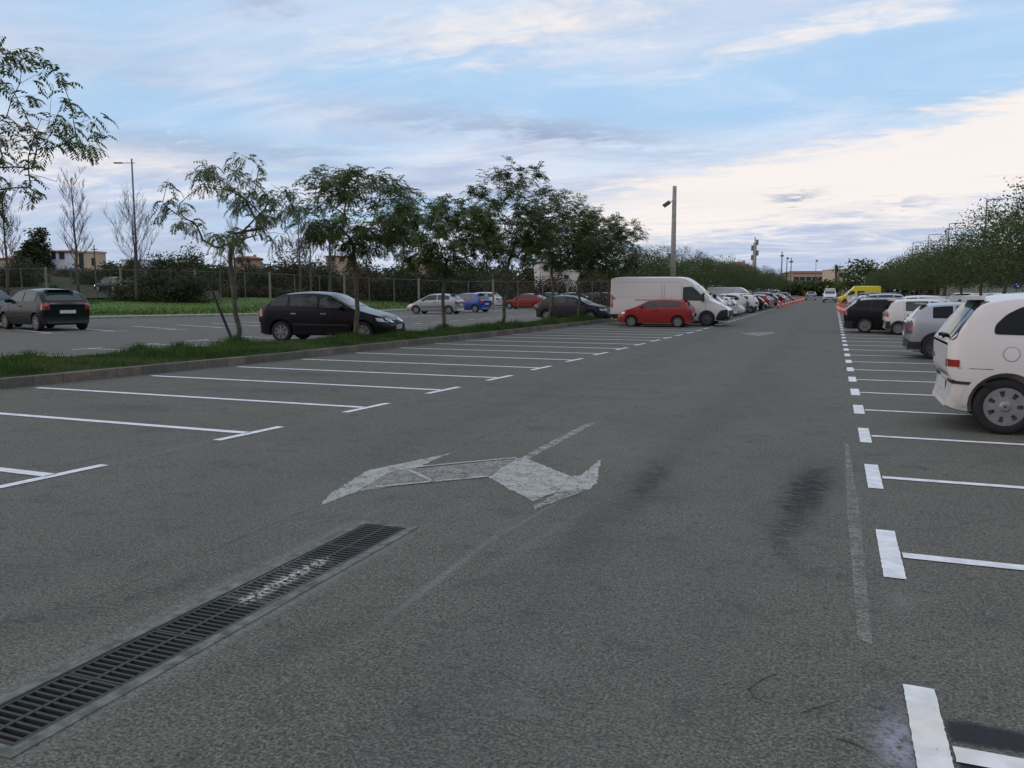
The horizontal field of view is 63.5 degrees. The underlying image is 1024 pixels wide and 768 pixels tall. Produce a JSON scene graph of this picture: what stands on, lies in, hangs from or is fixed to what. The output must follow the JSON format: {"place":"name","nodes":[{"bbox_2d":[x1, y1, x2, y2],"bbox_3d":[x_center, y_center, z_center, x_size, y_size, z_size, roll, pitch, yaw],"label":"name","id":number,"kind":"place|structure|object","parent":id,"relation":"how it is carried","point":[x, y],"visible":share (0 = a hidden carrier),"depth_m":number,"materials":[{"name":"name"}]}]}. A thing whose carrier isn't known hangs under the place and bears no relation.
{"place":"outdoors","nodes":[
{"label":"outdoors","id":0,"kind":"place"},
{"bbox_2d":[235,255,262,271],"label":"house","id":1,"kind":"structure","parent":0,"point":[254,259],"depth_m":138.77,"materials":[{"name":"tile"}]},
{"bbox_2d":[0,271,779,297],"bbox_3d":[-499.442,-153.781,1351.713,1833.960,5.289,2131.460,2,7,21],"label":"scrub hillside","id":2,"kind":"structure","parent":0,"point":[67,285],"depth_m":89.16,"materials":[{"name":"green plant"}]},
{"bbox_2d":[0,254,44,287],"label":"bush","id":3,"kind":"object","parent":2,"relation":"on","point":[12,273],"visible":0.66,"depth_m":88.34,"materials":[{"name":"green plant"}]},
{"bbox_2d":[12,227,56,269],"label":"evergreen tree","id":4,"kind":"object","parent":2,"relation":"on","point":[37,248],"visible":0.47,"depth_m":144.74,"materials":[{"name":"green plant"}]},
{"bbox_2d":[46,249,74,270],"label":"house","id":5,"kind":"structure","parent":2,"relation":"on","point":[60,258],"depth_m":146.38,"materials":[{"name":"paint"}]},
{"bbox_2d":[68,268,106,284],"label":"bush","id":6,"kind":"object","parent":2,"relation":"on","point":[91,281],"visible":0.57,"depth_m":96.51,"materials":[{"name":"green plant"}]},
{"bbox_2d":[72,251,106,271],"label":"house","id":7,"kind":"structure","parent":2,"relation":"on","point":[87,260],"depth_m":128.68,"materials":[{"name":"beige paint"}]},
{"bbox_2d":[94,277,132,290],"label":"parked car","id":8,"kind":"object","parent":2,"relation":"on","point":[100,284],"visible":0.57,"depth_m":83.47,"materials":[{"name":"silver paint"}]},
{"bbox_2d":[113,159,138,279],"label":"street lamp","id":9,"kind":"object","parent":2,"relation":"on","point":[133,205],"visible":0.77,"depth_m":69.62,"materials":[{"name":"metal"}]},
{"bbox_2d":[138,249,192,283],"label":"bush","id":10,"kind":"object","parent":2,"relation":"on","point":[159,259],"visible":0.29,"depth_m":102.10,"materials":[{"name":"green plant"}]},
{"bbox_2d":[151,242,229,285],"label":"bush","id":11,"kind":"object","parent":2,"relation":"on","point":[192,262],"visible":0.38,"depth_m":102.95,"materials":[{"name":"green plant"}]},
{"bbox_2d":[217,280,249,297],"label":"bush","id":12,"kind":"object","parent":2,"relation":"on","point":[227,293],"visible":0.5,"depth_m":78.87,"materials":[{"name":"green plant"}]},
{"bbox_2d":[237,264,279,290],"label":"bush","id":13,"kind":"object","parent":2,"relation":"on","point":[259,278],"visible":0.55,"depth_m":97.75,"materials":[{"name":"green plant"}]},
{"bbox_2d":[247,284,279,297],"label":"bush","id":14,"kind":"object","parent":2,"relation":"on","point":[262,292],"visible":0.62,"depth_m":79.03,"materials":[{"name":"green plant"}]},
{"bbox_2d":[270,240,316,291],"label":"bush","id":15,"kind":"object","parent":2,"relation":"on","point":[295,267],"visible":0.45,"depth_m":98.30,"materials":[{"name":"green plant"}]},
{"bbox_2d":[293,262,342,292],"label":"bush","id":16,"kind":"object","parent":2,"relation":"on","point":[318,272],"visible":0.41,"depth_m":96.47,"materials":[{"name":"green plant"}]},
{"bbox_2d":[325,256,356,275],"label":"house","id":17,"kind":"structure","parent":2,"relation":"on","point":[340,265],"depth_m":148.51,"materials":[{"name":"tile"}]},
{"bbox_2d":[532,261,559,289],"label":"house","id":18,"kind":"structure","parent":2,"relation":"on","point":[538,274],"depth_m":158.65,"materials":[{"name":"paint"}]},
{"bbox_2d":[559,270,579,290],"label":"house","id":19,"kind":"structure","parent":2,"relation":"on","point":[574,275],"depth_m":156.69,"materials":[{"name":"white paint"}]},
{"bbox_2d":[0,295,797,377],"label":"traffic island","id":20,"kind":"structure","parent":0,"point":[166,361],"depth_m":17.31,"materials":[{"name":"soil"}]},
{"bbox_2d":[0,36,118,235],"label":"street tree","id":21,"kind":"object","parent":20,"relation":"on","point":[70,144],"visible":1,"depth_m":16.37,"materials":[{"name":"green plant"}]},
{"bbox_2d":[204,274,231,338],"bbox_3d":[-7.929,-1.971,22.515,1.192,2.028,0.078,4,8,32],"label":"stake","id":22,"kind":"object","parent":20,"relation":"on","point":[218,306],"visible":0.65,"depth_m":22.51,"materials":[{"name":"brown wood"}]},
{"bbox_2d":[144,152,309,339],"bbox_3d":[-7.634,-3.508,22.180,3.889,5.344,3.652,-4,7,-31],"label":"street tree","id":23,"kind":"object","parent":20,"relation":"on","point":[263,221],"visible":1,"depth_m":21.93,"materials":[{"name":"green plant"}]},
{"bbox_2d":[0,312,606,377],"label":"grass","id":24,"kind":"structure","parent":20,"relation":"on","point":[8,364],"depth_m":18.55,"materials":[{"name":"green plant"}]},
{"bbox_2d":[275,163,432,334],"bbox_3d":[-4.488,-3.680,23.969,4.463,5.266,4.685,2,7,21],"label":"street tree","id":25,"kind":"object","parent":20,"relation":"on","point":[331,233],"visible":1,"depth_m":23.30,"materials":[{"name":"green plant"}]},
{"bbox_2d":[458,156,566,323],"bbox_3d":[-0.134,-5.443,32.789,4.294,6.830,4.500,-2,7,-20],"label":"street tree","id":26,"kind":"object","parent":20,"relation":"on","point":[528,239],"visible":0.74,"depth_m":32.08,"materials":[{"name":"green plant"}]},
{"bbox_2d":[502,188,605,316],"bbox_3d":[1.889,-5.923,39.145,5.047,6.351,5.024,2,7,21],"label":"street tree","id":27,"kind":"object","parent":20,"relation":"on","point":[550,256],"visible":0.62,"depth_m":38.75,"materials":[{"name":"green plant"}]},
{"bbox_2d":[540,204,625,315],"bbox_3d":[3.470,-6.202,42.655,4.955,6.123,5.121,2,7,21],"label":"street tree","id":28,"kind":"object","parent":20,"relation":"on","point":[609,252],"visible":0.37,"depth_m":41.99,"materials":[{"name":"green plant"}]},
{"bbox_2d":[571,212,650,306],"bbox_3d":[5.306,-6.472,45.716,4.539,5.970,5.038,-1,7,-10],"label":"street tree","id":29,"kind":"object","parent":20,"relation":"on","point":[625,269],"visible":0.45,"depth_m":45.10,"materials":[{"name":"green plant"}]},
{"bbox_2d":[591,249,669,284],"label":"street tree","id":30,"kind":"object","parent":20,"relation":"on","point":[648,264],"visible":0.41,"depth_m":50.30,"materials":[{"name":"green plant"}]},
{"bbox_2d":[622,244,694,277],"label":"street tree","id":31,"kind":"object","parent":20,"relation":"on","point":[658,255],"visible":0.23,"depth_m":55.55,"materials":[{"name":"green plant"}]},
{"bbox_2d":[639,255,702,281],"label":"street tree","id":32,"kind":"object","parent":20,"relation":"on","point":[685,264],"visible":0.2,"depth_m":60.89,"materials":[{"name":"green plant"}]},
{"bbox_2d":[667,246,719,288],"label":"street tree","id":33,"kind":"object","parent":20,"relation":"on","point":[704,264],"visible":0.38,"depth_m":65.61,"materials":[{"name":"green plant"}]},
{"bbox_2d":[679,256,726,288],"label":"street tree","id":34,"kind":"object","parent":20,"relation":"on","point":[716,276],"visible":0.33,"depth_m":70.81,"materials":[{"name":"green plant"}]},
{"bbox_2d":[688,255,734,289],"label":"street tree","id":35,"kind":"object","parent":20,"relation":"on","point":[717,272],"visible":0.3,"depth_m":75.92,"materials":[{"name":"green plant"}]},
{"bbox_2d":[698,259,743,286],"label":"street tree","id":36,"kind":"object","parent":20,"relation":"on","point":[733,276],"visible":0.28,"depth_m":80.88,"materials":[{"name":"green plant"}]},
{"bbox_2d":[713,254,751,286],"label":"street tree","id":37,"kind":"object","parent":20,"relation":"on","point":[728,262],"visible":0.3,"depth_m":86.68,"materials":[{"name":"green plant"}]},
{"bbox_2d":[722,261,760,287],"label":"street tree","id":38,"kind":"object","parent":20,"relation":"on","point":[753,275],"visible":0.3,"depth_m":96.89,"materials":[{"name":"green plant"}]},
{"bbox_2d":[87,292,772,315],"bbox_3d":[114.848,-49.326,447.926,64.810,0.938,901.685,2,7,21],"label":"grass bank","id":39,"kind":"structure","parent":0,"point":[128,304],"depth_m":59.98,"materials":[{"name":"green plant"}]},
{"bbox_2d":[0,177,22,295],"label":"bare tree","id":40,"kind":"object","parent":39,"relation":"on","point":[5,241],"visible":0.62,"depth_m":61.28,"materials":[{"name":"brown plant"}]},
{"bbox_2d":[56,166,93,292],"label":"bare tree","id":41,"kind":"object","parent":39,"relation":"on","point":[75,241],"visible":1,"depth_m":63.00,"materials":[{"name":"brown plant"}]},
{"bbox_2d":[101,184,162,299],"bbox_3d":[-27.650,-10.565,61.435,4.114,8.564,4.060,2,7,21],"label":"bare tree","id":42,"kind":"object","parent":39,"relation":"on","point":[132,229],"visible":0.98,"depth_m":61.22,"materials":[{"name":"plant"}]},
{"bbox_2d":[100,263,193,302],"bbox_3d":[-28.635,-7.588,65.373,7.283,3.909,6.394,2,7,21],"label":"bush","id":43,"kind":"object","parent":39,"relation":"on","point":[149,290],"visible":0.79,"depth_m":64.40,"materials":[{"name":"green plant"}]},
{"bbox_2d":[158,267,219,302],"bbox_3d":[-25.831,-7.527,65.607,4.812,3.502,4.249,2,7,21],"label":"bush","id":44,"kind":"object","parent":39,"relation":"on","point":[194,290],"visible":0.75,"depth_m":64.98,"materials":[{"name":"green plant"}]},
{"bbox_2d":[225,217,248,294],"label":"bare tree","id":45,"kind":"object","parent":39,"relation":"on","point":[234,259],"visible":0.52,"depth_m":65.29,"materials":[{"name":"plant"}]},
{"bbox_2d":[289,204,313,291],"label":"bare tree","id":46,"kind":"object","parent":39,"relation":"on","point":[299,260],"visible":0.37,"depth_m":69.25,"materials":[{"name":"brown plant"}]},
{"bbox_2d":[0,267,610,309],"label":"fence","id":47,"kind":"object","parent":39,"relation":"on","point":[270,283],"visible":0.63,"depth_m":69.48,"materials":[{"name":"metal"}]},
{"bbox_2d":[303,221,318,291],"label":"bare tree","id":48,"kind":"object","parent":39,"relation":"on","point":[309,267],"visible":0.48,"depth_m":67.29,"materials":[{"name":"plant"}]},
{"bbox_2d":[339,261,396,300],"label":"bush","id":49,"kind":"object","parent":39,"relation":"on","point":[365,277],"visible":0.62,"depth_m":82.58,"materials":[{"name":"green plant"}]},
{"bbox_2d":[376,260,425,302],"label":"bush","id":50,"kind":"object","parent":39,"relation":"on","point":[400,277],"visible":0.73,"depth_m":82.26,"materials":[{"name":"green plant"}]},
{"bbox_2d":[399,260,475,302],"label":"bush","id":51,"kind":"object","parent":39,"relation":"on","point":[432,287],"visible":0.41,"depth_m":83.00,"materials":[{"name":"green plant"}]},
{"bbox_2d":[455,269,488,292],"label":"bush","id":52,"kind":"object","parent":39,"relation":"on","point":[469,279],"visible":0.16,"depth_m":86.84,"materials":[{"name":"green plant"}]},
{"bbox_2d":[479,280,519,301],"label":"bush","id":53,"kind":"object","parent":39,"relation":"on","point":[502,294],"visible":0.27,"depth_m":87.18,"materials":[{"name":"green plant"}]},
{"bbox_2d":[478,267,534,297],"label":"bush","id":54,"kind":"object","parent":39,"relation":"on","point":[502,277],"visible":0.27,"depth_m":93.79,"materials":[{"name":"green plant"}]},
{"bbox_2d":[520,269,573,293],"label":"bush","id":55,"kind":"object","parent":39,"relation":"on","point":[545,287],"visible":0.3,"depth_m":94.92,"materials":[{"name":"green plant"}]},
{"bbox_2d":[569,266,610,292],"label":"bush","id":56,"kind":"object","parent":39,"relation":"on","point":[587,284],"visible":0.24,"depth_m":95.46,"materials":[{"name":"green plant"}]},
{"bbox_2d":[0,296,1023,767],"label":"parking lot","id":57,"kind":"structure","parent":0,"point":[672,584],"depth_m":5.16,"materials":[{"name":"grey asphalt"}]},
{"bbox_2d":[0,288,89,330],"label":"parked car","id":58,"kind":"object","parent":57,"relation":"on","point":[40,309],"visible":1,"depth_m":33.56,"materials":[{"name":"black paint"}]},
{"bbox_2d":[0,520,418,758],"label":"drain channel","id":59,"kind":"object","parent":57,"relation":"on","point":[33,713],"visible":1,"depth_m":3.80,"materials":[{"name":"metal"}]},
{"bbox_2d":[89,307,512,318],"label":"kerb","id":60,"kind":"structure","parent":57,"relation":"on","point":[161,316],"depth_m":50.72,"materials":[{"name":"concrete"}]},
{"bbox_2d":[259,291,404,340],"bbox_3d":[-5.760,-2.192,26.739,4.407,1.587,2.158,1,6,9],"label":"parked car","id":61,"kind":"object","parent":57,"relation":"on","point":[300,315],"visible":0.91,"depth_m":25.96,"materials":[{"name":"black paint"}]},
{"bbox_2d":[0,296,796,388],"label":"kerb","id":62,"kind":"structure","parent":57,"relation":"on","point":[39,379],"depth_m":17.93,"materials":[{"name":"concrete"}]},
{"bbox_2d":[357,459,511,491],"bbox_3d":[-0.616,0.787,7.290,1.749,0.001,0.616,-3,7,-28],"label":"road arrow","id":63,"kind":"object","parent":57,"relation":"on","point":[489,464],"visible":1,"depth_m":7.28,"materials":[{"name":"grey paint"}]},
{"bbox_2d":[407,294,464,313],"bbox_3d":[-5.394,-5.646,58.198,3.900,1.426,1.930,2,7,17],"label":"parked car","id":64,"kind":"object","parent":57,"relation":"on","point":[455,303],"visible":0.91,"depth_m":57.43,"materials":[{"name":"silver metal"}]},
{"bbox_2d":[376,193,514,325],"bbox_3d":[-2.409,-4.262,29.968,4.985,5.086,4.705,2,7,21],"label":"street tree","id":65,"kind":"object","parent":57,"relation":"on","point":[483,222],"visible":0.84,"depth_m":29.33,"materials":[{"name":"green plant"}]},
{"bbox_2d":[375,457,515,486],"bbox_3d":[-0.532,0.775,7.357,1.556,0.001,0.677,-3,7,-25],"label":"road arrow","id":66,"kind":"object","parent":57,"relation":"on","point":[423,476],"visible":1,"depth_m":7.15,"materials":[{"name":"white paint"}]},
{"bbox_2d":[321,453,600,504],"bbox_3d":[-0.309,0.810,7.082,2.082,0.001,2.143,1,6,9],"label":"road arrow","id":67,"kind":"object","parent":57,"relation":"on","point":[561,480],"visible":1,"depth_m":7.09,"materials":[{"name":"white paint"}]},
{"bbox_2d":[457,293,491,312],"bbox_3d":[-3.564,-6.194,62.933,3.880,1.456,1.930,4,7,29],"label":"parked car","id":68,"kind":"object","parent":57,"relation":"on","point":[475,302],"visible":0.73,"depth_m":61.82,"materials":[{"name":"blue paint"}]},
{"bbox_2d":[0,305,1023,767],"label":"road marking","id":69,"kind":"object","parent":57,"relation":"on","point":[930,739],"visible":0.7,"depth_m":5.24,"materials":[{"name":"white paint"}]},
{"bbox_2d":[506,293,544,308],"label":"parked car","id":70,"kind":"object","parent":57,"relation":"on","point":[524,301],"visible":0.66,"depth_m":73.27,"materials":[{"name":"red paint"}]},
{"bbox_2d":[520,423,593,508],"bbox_3d":[0.437,0.698,8.072,0.698,0.001,4.061,1,6,7],"label":"road arrow","id":71,"kind":"object","parent":57,"relation":"on","point":[557,494],"visible":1,"depth_m":7.93,"materials":[{"name":"white paint"}]},
{"bbox_2d":[535,295,610,318],"bbox_3d":[3.390,-4.060,44.292,4.065,1.378,1.927,3,7,24],"label":"parked car","id":72,"kind":"object","parent":57,"relation":"on","point":[565,305],"visible":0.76,"depth_m":43.69,"materials":[{"name":"paint"}]},
{"bbox_2d":[618,299,694,327],"bbox_3d":[6.473,-3.207,37.226,3.324,1.261,1.727,2,7,20],"label":"parked car","id":73,"kind":"object","parent":57,"relation":"on","point":[677,313],"visible":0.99,"depth_m":36.50,"materials":[{"name":"red paint"}]},
{"bbox_2d":[663,186,676,276],"bbox_3d":[9.747,-8.202,51.418,0.915,8.018,0.380,0,6,2],"label":"floodlight pole","id":74,"kind":"object","parent":57,"relation":"on","point":[672,255],"visible":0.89,"depth_m":51.18,"materials":[{"name":"metal"}]},
{"bbox_2d":[610,277,733,325],"bbox_3d":[7.561,-3.927,39.080,5.510,2.279,2.440,2,7,21],"label":"parked van","id":75,"kind":"object","parent":57,"relation":"on","point":[629,292],"visible":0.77,"depth_m":38.25,"materials":[{"name":"white paint"}]},
{"bbox_2d":[707,287,751,294],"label":"parked van","id":76,"kind":"object","parent":57,"relation":"on","point":[721,290],"visible":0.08,"depth_m":72.99,"materials":[{"name":"white paint"}]},
{"bbox_2d":[717,294,745,310],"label":"parked car","id":77,"kind":"object","parent":57,"relation":"on","point":[739,299],"visible":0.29,"depth_m":56.62,"materials":[{"name":"white paint"}]},
{"bbox_2d":[743,295,758,312],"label":"parked car","id":78,"kind":"object","parent":57,"relation":"on","point":[753,301],"visible":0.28,"depth_m":60.36,"materials":[{"name":"white paint"}]},
{"bbox_2d":[822,288,837,301],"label":"van","id":79,"kind":"object","parent":57,"relation":"on","point":[829,294],"visible":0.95,"depth_m":117.54,"materials":[{"name":"white paint"}]},
{"bbox_2d":[845,443,871,642],"bbox_3d":[2.572,0.904,6.248,0.085,0.001,5.350,2,7,21],"label":"road marking","id":80,"kind":"object","parent":57,"relation":"on","point":[860,611],"visible":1,"depth_m":5.08,"materials":[{"name":"beige paint"}]},
{"bbox_2d":[837,285,880,302],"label":"ambulance","id":81,"kind":"object","parent":57,"relation":"on","point":[854,289],"visible":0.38,"depth_m":107.55,"materials":[{"name":"yellow paint"}]},
{"bbox_2d":[843,297,902,332],"bbox_3d":[14.733,-2.663,31.897,3.651,1.370,1.701,2,7,21],"label":"parked car","id":82,"kind":"object","parent":57,"relation":"on","point":[863,315],"visible":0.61,"depth_m":31.64,"materials":[{"name":"black paint"}]},
{"bbox_2d":[883,299,943,334],"bbox_3d":[15.334,-2.460,30.337,3.171,1.314,1.584,2,7,21],"label":"parked car","id":83,"kind":"object","parent":57,"relation":"on","point":[896,313],"visible":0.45,"depth_m":30.16,"materials":[{"name":"beige paint"}]},
{"bbox_2d":[902,302,962,358],"bbox_3d":[11.362,-1.270,19.602,3.802,1.348,1.854,2,7,21],"label":"parked car","id":84,"kind":"object","parent":57,"relation":"on","point":[922,324],"visible":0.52,"depth_m":19.45,"materials":[{"name":"silver metal"}]},
{"bbox_2d":[932,292,1023,433],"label":"parked car","id":85,"kind":"object","parent":57,"relation":"on","point":[978,354],"visible":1,"depth_m":9.28,"materials":[{"name":"beige paint"}]},
{"bbox_2d":[940,276,1023,295],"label":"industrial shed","id":86,"kind":"structure","parent":57,"relation":"on","point":[976,290],"depth_m":74.61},
{"bbox_2d":[0,0,1023,290],"label":"sky","id":87,"kind":"structure","parent":0,"point":[829,132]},
{"bbox_2d":[86,291,938,299],"bbox_3d":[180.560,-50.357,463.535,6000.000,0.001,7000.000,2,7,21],"label":"ground","id":88,"kind":"structure","parent":0,"point":[113,298],"depth_m":190.69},
{"bbox_2d":[93,259,648,298],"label":"distant wood","id":89,"kind":"object","parent":88,"relation":"on","point":[527,274],"visible":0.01,"depth_m":186.25,"materials":[{"name":"green plant"}]},
{"bbox_2d":[831,258,998,295],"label":"distant wood","id":90,"kind":"object","parent":88,"relation":"on","point":[855,277],"visible":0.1,"depth_m":197.80,"materials":[{"name":"green plant"}]},
{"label":"grass verge","id":91,"kind":"structure","parent":0,"visible":0},
{"bbox_2d":[782,271,822,291],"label":"apartment building","id":92,"kind":"structure","parent":91,"relation":"on","point":[802,275],"depth_m":327.34,"materials":[{"name":"concrete"}]},
{"bbox_2d":[774,278,842,295],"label":"distant wood","id":93,"kind":"object","parent":91,"relation":"on","point":[801,288],"visible":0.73,"depth_m":257.12,"materials":[{"name":"green plant"}]},
{"bbox_2d":[822,269,849,294],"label":"apartment building","id":94,"kind":"structure","parent":91,"relation":"on","point":[828,274],"depth_m":300.54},
{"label":"traffic island","id":95,"kind":"structure","parent":0,"visible":0},
{"bbox_2d":[870,269,901,293],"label":"street tree","id":96,"kind":"object","parent":95,"relation":"on","point":[879,279],"visible":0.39,"depth_m":113.27,"materials":[{"name":"green plant"}]},
{"bbox_2d":[879,249,928,295],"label":"street tree","id":97,"kind":"object","parent":95,"relation":"on","point":[891,266],"visible":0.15,"depth_m":83.95,"materials":[{"name":"green plant"}]},
{"bbox_2d":[885,251,939,294],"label":"street tree","id":98,"kind":"object","parent":95,"relation":"on","point":[898,281],"visible":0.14,"depth_m":72.62,"materials":[{"name":"green plant"}]},
{"bbox_2d":[890,253,942,294],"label":"street tree","id":99,"kind":"object","parent":95,"relation":"on","point":[901,274],"visible":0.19,"depth_m":66.73,"materials":[{"name":"green plant"}]},
{"bbox_2d":[894,237,962,295],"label":"street tree","id":100,"kind":"object","parent":95,"relation":"on","point":[923,272],"visible":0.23,"depth_m":60.95,"materials":[{"name":"green plant"}]},
{"bbox_2d":[903,244,984,295],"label":"street tree","id":101,"kind":"object","parent":95,"relation":"on","point":[930,279],"visible":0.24,"depth_m":55.44,"materials":[{"name":"green plant"}]},
{"bbox_2d":[911,231,1002,301],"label":"street tree","id":102,"kind":"object","parent":95,"relation":"on","point":[933,257],"visible":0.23,"depth_m":48.58,"materials":[{"name":"green plant"}]},
{"bbox_2d":[929,238,1021,295],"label":"street tree","id":103,"kind":"object","parent":95,"relation":"on","point":[955,261],"visible":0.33,"depth_m":43.53,"materials":[{"name":"green plant"}]},
{"bbox_2d":[931,194,1023,293],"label":"street tree","id":104,"kind":"object","parent":95,"relation":"on","point":[989,212],"visible":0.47,"depth_m":37.16,"materials":[{"name":"green plant"}]},
{"bbox_2d":[953,210,1023,287],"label":"street tree","id":105,"kind":"object","parent":95,"relation":"on","point":[997,255],"visible":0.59,"depth_m":31.39,"materials":[{"name":"green plant"}]},
{"bbox_2d":[962,176,1023,280],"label":"street tree","id":106,"kind":"object","parent":95,"relation":"on","point":[1020,266],"visible":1,"depth_m":26.61,"materials":[{"name":"green plant"}]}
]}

